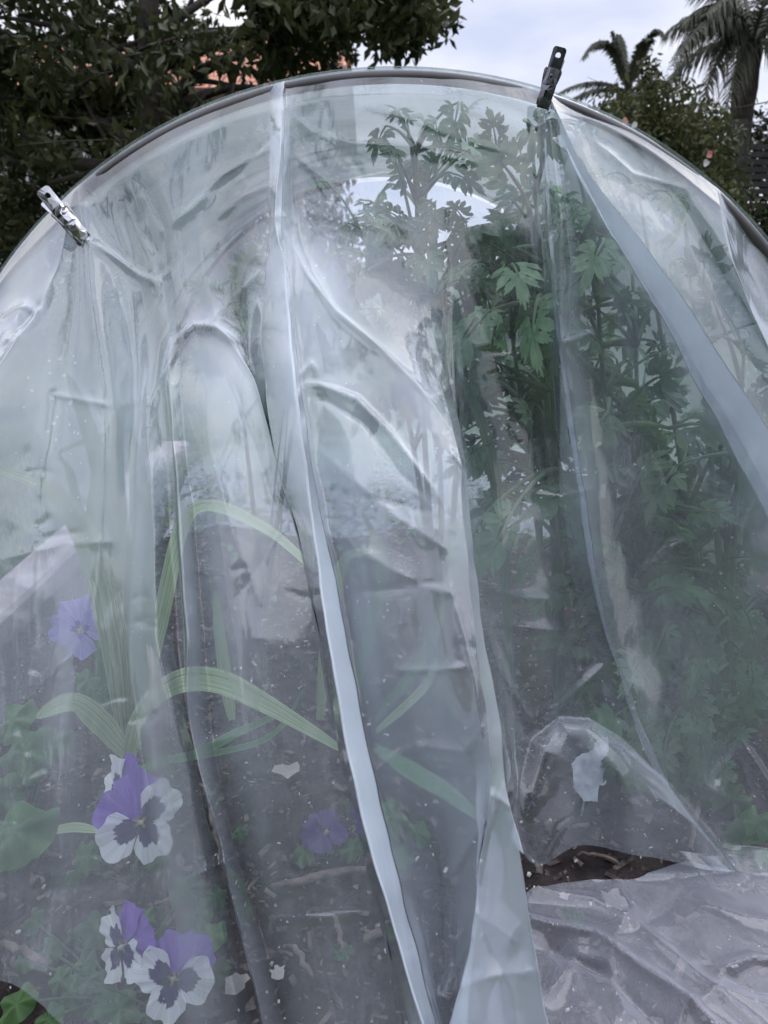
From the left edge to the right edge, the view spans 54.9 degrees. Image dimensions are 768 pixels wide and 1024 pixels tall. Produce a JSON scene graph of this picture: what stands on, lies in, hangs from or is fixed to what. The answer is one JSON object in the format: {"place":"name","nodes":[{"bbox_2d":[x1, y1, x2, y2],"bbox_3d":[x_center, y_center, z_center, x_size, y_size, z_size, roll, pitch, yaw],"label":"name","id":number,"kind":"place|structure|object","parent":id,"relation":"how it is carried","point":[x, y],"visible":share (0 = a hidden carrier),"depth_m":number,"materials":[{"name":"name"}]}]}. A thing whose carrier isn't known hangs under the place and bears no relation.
{"place":"outdoors","nodes":[
{"label":"outdoors","id":0,"kind":"place"},
{"bbox_2d":[0,346,269,579],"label":"grass","id":1,"kind":"structure","parent":0,"point":[176,416],"depth_m":3.04,"materials":[{"name":"green plant"}]},
{"bbox_2d":[0,41,356,302],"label":"house","id":2,"kind":"structure","parent":0,"point":[334,137],"depth_m":10.22,"materials":[{"name":"orange brick"}]},
{"bbox_2d":[26,137,84,201],"bbox_3d":[-4.456,-4.640,10.121,0.890,0.896,0.090,0,19,0],"label":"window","id":3,"kind":"structure","parent":2,"relation":"in","point":[75,144],"depth_m":10.09,"materials":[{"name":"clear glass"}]},
{"bbox_2d":[88,152,132,195],"bbox_3d":[-3.607,-4.640,10.121,0.890,0.896,0.090,0,19,0],"label":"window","id":4,"kind":"structure","parent":2,"relation":"in","point":[123,188],"depth_m":10.20,"materials":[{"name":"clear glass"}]},
{"bbox_2d":[0,467,767,1023],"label":"soil bed","id":5,"kind":"object","parent":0,"point":[742,935],"visible":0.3,"depth_m":0.86,"materials":[{"name":"brown soil"}]},
{"bbox_2d":[0,939,50,966],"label":"twig","id":6,"kind":"object","parent":5,"relation":"on","point":[25,951],"visible":1,"depth_m":0.68,"materials":[{"name":"brown wood"}]},
{"bbox_2d":[0,698,74,872],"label":"broad leaf plant","id":7,"kind":"object","parent":5,"relation":"on","point":[28,832],"visible":1,"depth_m":0.72,"materials":[{"name":"green plant"}]},
{"bbox_2d":[48,594,110,720],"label":"pansy plant","id":8,"kind":"object","parent":5,"relation":"on","point":[70,618],"visible":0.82,"depth_m":0.80,"materials":[{"name":"purple plant"}]},
{"bbox_2d":[0,872,231,1023],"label":"broad leaf plant","id":9,"kind":"object","parent":5,"relation":"on","point":[108,1006],"visible":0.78,"depth_m":0.67,"materials":[{"name":"green plant"}]},
{"bbox_2d":[64,753,182,888],"bbox_3d":[-0.241,0.320,0.691,0.108,0.187,0.081,14,24,35],"label":"pansy plant","id":10,"kind":"object","parent":5,"relation":"on","point":[131,796],"visible":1,"depth_m":0.66,"materials":[{"name":"white plant"}]},
{"bbox_2d":[75,900,215,1023],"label":"pansy plant","id":11,"kind":"object","parent":5,"relation":"on","point":[188,958],"visible":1,"depth_m":0.61,"materials":[{"name":"purple plant"}]},
{"bbox_2d":[0,374,303,749],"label":"strap leaf plant","id":12,"kind":"object","parent":5,"relation":"on","point":[101,523],"visible":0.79,"depth_m":0.80,"materials":[{"name":"green plant"}]},
{"bbox_2d":[36,589,337,833],"bbox_3d":[-0.220,0.247,0.793,0.259,0.211,0.302,-15,24,-37],"label":"strap leaf plant","id":13,"kind":"object","parent":5,"relation":"on","point":[101,723],"visible":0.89,"depth_m":0.77,"materials":[{"name":"green plant"}]},
{"bbox_2d":[209,807,221,856],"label":"twig","id":14,"kind":"object","parent":5,"relation":"on","point":[214,837],"visible":0.78,"depth_m":0.81,"materials":[{"name":"brown wood"}]},
{"bbox_2d":[225,972,249,994],"bbox_3d":[-0.130,0.415,0.651,0.023,0.004,0.023,0,19,0],"label":"fallen petal","id":15,"kind":"object","parent":5,"relation":"on","point":[235,982],"visible":1,"depth_m":0.65,"materials":[{"name":"white plant"}]},
{"bbox_2d":[231,827,248,841],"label":"seedling","id":16,"kind":"object","parent":5,"relation":"on","point":[239,833],"visible":0.98,"depth_m":0.83,"materials":[{"name":"green plant"}]},
{"bbox_2d":[269,964,285,979],"bbox_3d":[-0.096,0.412,0.662,0.014,0.002,0.015,0,19,0],"label":"fallen petal","id":17,"kind":"object","parent":5,"relation":"on","point":[277,971],"visible":1,"depth_m":0.66,"materials":[{"name":"white plant"}]},
{"bbox_2d":[271,762,299,778],"bbox_3d":[-0.120,0.320,0.924,0.031,0.005,0.030,13,23,34],"label":"fallen petal","id":18,"kind":"object","parent":5,"relation":"on","point":[287,771],"visible":1,"depth_m":0.92,"materials":[{"name":"white plant"}]},
{"bbox_2d":[178,226,411,610],"bbox_3d":[-0.156,-0.078,1.135,0.340,0.650,0.626,5,20,13],"label":"celery plant","id":19,"kind":"object","parent":5,"relation":"on","point":[238,323],"visible":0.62,"depth_m":1.14,"materials":[{"name":"green plant"}]},
{"bbox_2d":[286,943,314,979],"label":"twig","id":20,"kind":"object","parent":5,"relation":"on","point":[301,955],"visible":1,"depth_m":0.67,"materials":[{"name":"brown wood"}]},
{"bbox_2d":[270,866,366,889],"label":"twig","id":21,"kind":"object","parent":5,"relation":"on","point":[320,875],"visible":0.88,"depth_m":0.76,"materials":[{"name":"brown wood"}]},
{"bbox_2d":[293,807,362,868],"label":"pansy plant","id":22,"kind":"object","parent":5,"relation":"on","point":[316,831],"visible":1,"depth_m":0.80,"materials":[{"name":"purple plant"}]},
{"bbox_2d":[330,913,345,952],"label":"twig","id":23,"kind":"object","parent":5,"relation":"on","point":[339,931],"visible":1,"depth_m":0.69,"materials":[{"name":"brown wood"}]},
{"bbox_2d":[330,942,353,960],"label":"seedling","id":24,"kind":"object","parent":5,"relation":"on","point":[345,954],"visible":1,"depth_m":0.69,"materials":[{"name":"green plant"}]},
{"bbox_2d":[343,799,350,812],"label":"seedling","id":25,"kind":"object","parent":5,"relation":"on","point":[346,803],"visible":0.27,"depth_m":0.87,"materials":[{"name":"green plant"}]},
{"bbox_2d":[0,66,767,1023],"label":"plastic cover","id":26,"kind":"object","parent":5,"relation":"on","point":[214,216],"visible":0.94,"depth_m":0.65,"materials":[{"name":"clear plastic"}]},
{"bbox_2d":[37,186,90,246],"bbox_3d":[-0.302,-0.278,0.697,0.019,0.055,0.020,-47,17,-21],"label":"spring clip","id":27,"kind":"object","parent":26,"relation":"attached to","point":[61,213],"visible":1,"depth_m":0.69,"materials":[{"name":"silver metal"}]},
{"bbox_2d":[0,70,767,290],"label":"tunnel hoop","id":28,"kind":"object","parent":5,"relation":"on","point":[85,189],"visible":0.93,"depth_m":0.71,"materials":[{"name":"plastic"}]},
{"bbox_2d":[536,46,565,109],"bbox_3d":[0.152,-0.394,0.671,0.017,0.048,0.017,21,19,9],"label":"spring clip","id":29,"kind":"object","parent":28,"relation":"attached to","point":[552,74],"visible":1,"depth_m":0.67,"materials":[{"name":"metal"}]},
{"bbox_2d":[9,616,764,1022],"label":"perlite","id":30,"kind":"object","parent":5,"relation":"on","point":[529,874],"visible":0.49,"depth_m":0.84,"materials":[{"name":"white stone"}]},
{"bbox_2d":[381,797,430,869],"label":"broad leaf plant","id":31,"kind":"object","parent":5,"relation":"on","point":[418,834],"visible":0.69,"depth_m":0.83,"materials":[{"name":"green plant"}]},
{"bbox_2d":[305,100,518,724],"bbox_3d":[0.034,-0.110,1.009,0.246,0.794,0.421,-6,20,-18],"label":"celery plant","id":32,"kind":"object","parent":5,"relation":"on","point":[383,237],"visible":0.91,"depth_m":0.86,"materials":[{"name":"green plant"}]},
{"bbox_2d":[317,329,514,818],"bbox_3d":[0.016,0.068,0.826,0.257,0.519,0.267,5,20,14],"label":"strap leaf plant","id":33,"kind":"object","parent":5,"relation":"on","point":[420,776],"visible":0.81,"depth_m":0.94,"materials":[{"name":"green plant"}]},
{"bbox_2d":[128,441,759,670],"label":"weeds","id":34,"kind":"object","parent":5,"relation":"on","point":[237,497],"visible":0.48,"depth_m":1.93,"materials":[{"name":"green plant"}]},
{"bbox_2d":[436,107,584,726],"bbox_3d":[0.155,-0.075,0.942,0.203,0.771,0.518,5,20,13],"label":"celery plant","id":35,"kind":"object","parent":5,"relation":"on","point":[522,255],"visible":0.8,"depth_m":0.84,"materials":[{"name":"green plant"}]},
{"bbox_2d":[558,892,569,899],"bbox_3d":[0.183,0.391,0.755,0.012,0.002,0.011,10,21,27],"label":"fallen petal","id":36,"kind":"object","parent":5,"relation":"on","point":[563,895],"visible":1,"depth_m":0.75,"materials":[{"name":"white plant"}]},
{"bbox_2d":[563,905,586,926],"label":"seedling","id":37,"kind":"object","parent":5,"relation":"on","point":[574,914],"visible":0.98,"depth_m":0.73,"materials":[{"name":"green plant"}]},
{"bbox_2d":[408,291,767,697],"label":"celery plant","id":38,"kind":"object","parent":5,"relation":"on","point":[750,585],"visible":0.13,"depth_m":1.10,"materials":[{"name":"green plant"}]},
{"bbox_2d":[571,737,608,815],"bbox_3d":[0.236,0.309,0.851,0.044,0.101,0.037,0,19,0],"label":"plant tag","id":39,"kind":"object","parent":5,"relation":"on","point":[588,771],"visible":0.91,"depth_m":0.84,"materials":[{"name":"white plastic"}]},
{"bbox_2d":[577,851,618,862],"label":"twig","id":40,"kind":"object","parent":5,"relation":"on","point":[598,855],"visible":1,"depth_m":0.79,"materials":[{"name":"brown wood"}]},
{"bbox_2d":[600,888,628,909],"bbox_3d":[0.233,0.392,0.748,0.025,0.004,0.028,0,19,0],"label":"fallen petal","id":41,"kind":"object","parent":5,"relation":"on","point":[610,899],"visible":0.9,"depth_m":0.75,"materials":[{"name":"white plant"}]},
{"bbox_2d":[509,147,743,742],"bbox_3d":[0.307,-0.067,0.975,0.316,0.734,0.456,0,19,0],"label":"celery plant","id":42,"kind":"object","parent":5,"relation":"on","point":[601,257],"visible":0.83,"depth_m":0.87,"materials":[{"name":"green plant"}]},
{"bbox_2d":[529,877,767,1023],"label":"plastic sheet","id":43,"kind":"object","parent":5,"relation":"on","point":[743,991],"visible":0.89,"depth_m":0.66,"materials":[{"name":"clear plastic"}]},
{"bbox_2d":[532,536,767,807],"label":"celery plant","id":44,"kind":"object","parent":5,"relation":"on","point":[605,719],"visible":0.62,"depth_m":0.91,"materials":[{"name":"green plant"}]},
{"bbox_2d":[603,705,720,797],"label":"broad leaf plant","id":45,"kind":"object","parent":5,"relation":"on","point":[632,782],"visible":0.39,"depth_m":0.90,"materials":[{"name":"green plant"}]},
{"bbox_2d":[581,167,767,789],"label":"celery plant","id":46,"kind":"object","parent":5,"relation":"on","point":[728,474],"visible":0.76,"depth_m":0.87,"materials":[{"name":"green plant"}]},
{"bbox_2d":[688,799,700,849],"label":"twig","id":47,"kind":"object","parent":5,"relation":"on","point":[697,812],"visible":0.89,"depth_m":0.82,"materials":[{"name":"brown wood"}]},
{"bbox_2d":[685,861,714,882],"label":"twig","id":48,"kind":"object","parent":5,"relation":"on","point":[702,871],"visible":1,"depth_m":0.77,"materials":[{"name":"brown wood"}]},
{"bbox_2d":[709,784,767,867],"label":"broad leaf plant","id":49,"kind":"object","parent":5,"relation":"on","point":[745,834],"visible":0.98,"depth_m":0.82,"materials":[{"name":"green plant"}]},
{"bbox_2d":[0,262,767,576],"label":"ground","id":50,"kind":"structure","parent":0,"point":[328,422],"depth_m":3.19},
{"bbox_2d":[0,441,190,646],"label":"bed edging","id":51,"kind":"object","parent":50,"relation":"on","point":[33,581],"visible":0.38,"depth_m":1.45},
{"bbox_2d":[0,130,377,348],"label":"hedge","id":52,"kind":"object","parent":50,"relation":"on","point":[104,274],"visible":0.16,"depth_m":5.70,"materials":[{"name":"green plant"}]},
{"bbox_2d":[0,0,473,367],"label":"broadleaf tree","id":53,"kind":"object","parent":50,"relation":"on","point":[93,103],"visible":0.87,"depth_m":3.92,"materials":[{"name":"green plant"}]},
{"bbox_2d":[556,28,673,309],"bbox_3d":[2.406,-3.727,8.239,1.448,2.923,0.909,0,19,0],"label":"palm tree","id":54,"kind":"object","parent":50,"relation":"on","point":[616,50],"visible":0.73,"depth_m":7.78,"materials":[{"name":"green plant"}]},
{"bbox_2d":[464,196,767,340],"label":"hedge","id":55,"kind":"object","parent":50,"relation":"on","point":[756,270],"visible":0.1,"depth_m":6.09,"materials":[{"name":"green plant"}]},
{"bbox_2d":[553,48,765,341],"bbox_3d":[1.996,-2.242,5.415,1.726,1.970,1.434,0,19,0],"label":"flowering shrub","id":56,"kind":"object","parent":50,"relation":"on","point":[674,129],"visible":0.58,"depth_m":5.02,"materials":[{"name":"green plant"}]},
{"bbox_2d":[611,101,767,329],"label":"timber fence","id":57,"kind":"object","parent":50,"relation":"on","point":[757,162],"visible":0.08,"depth_m":6.30,"materials":[{"name":"brown wood"}]},
{"bbox_2d":[658,0,767,319],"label":"palm tree","id":58,"kind":"object","parent":50,"relation":"on","point":[734,27],"visible":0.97,"depth_m":6.25,"materials":[{"name":"green plant"}]},
{"bbox_2d":[695,97,767,231],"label":"broadleaf tree","id":59,"kind":"object","parent":50,"relation":"on","point":[761,137],"visible":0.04,"depth_m":7.58,"materials":[{"name":"green plant"}]},
{"bbox_2d":[0,0,767,261],"label":"sky","id":60,"kind":"structure","parent":0,"point":[510,39],"materials":[{"name":"white"}]}
]}

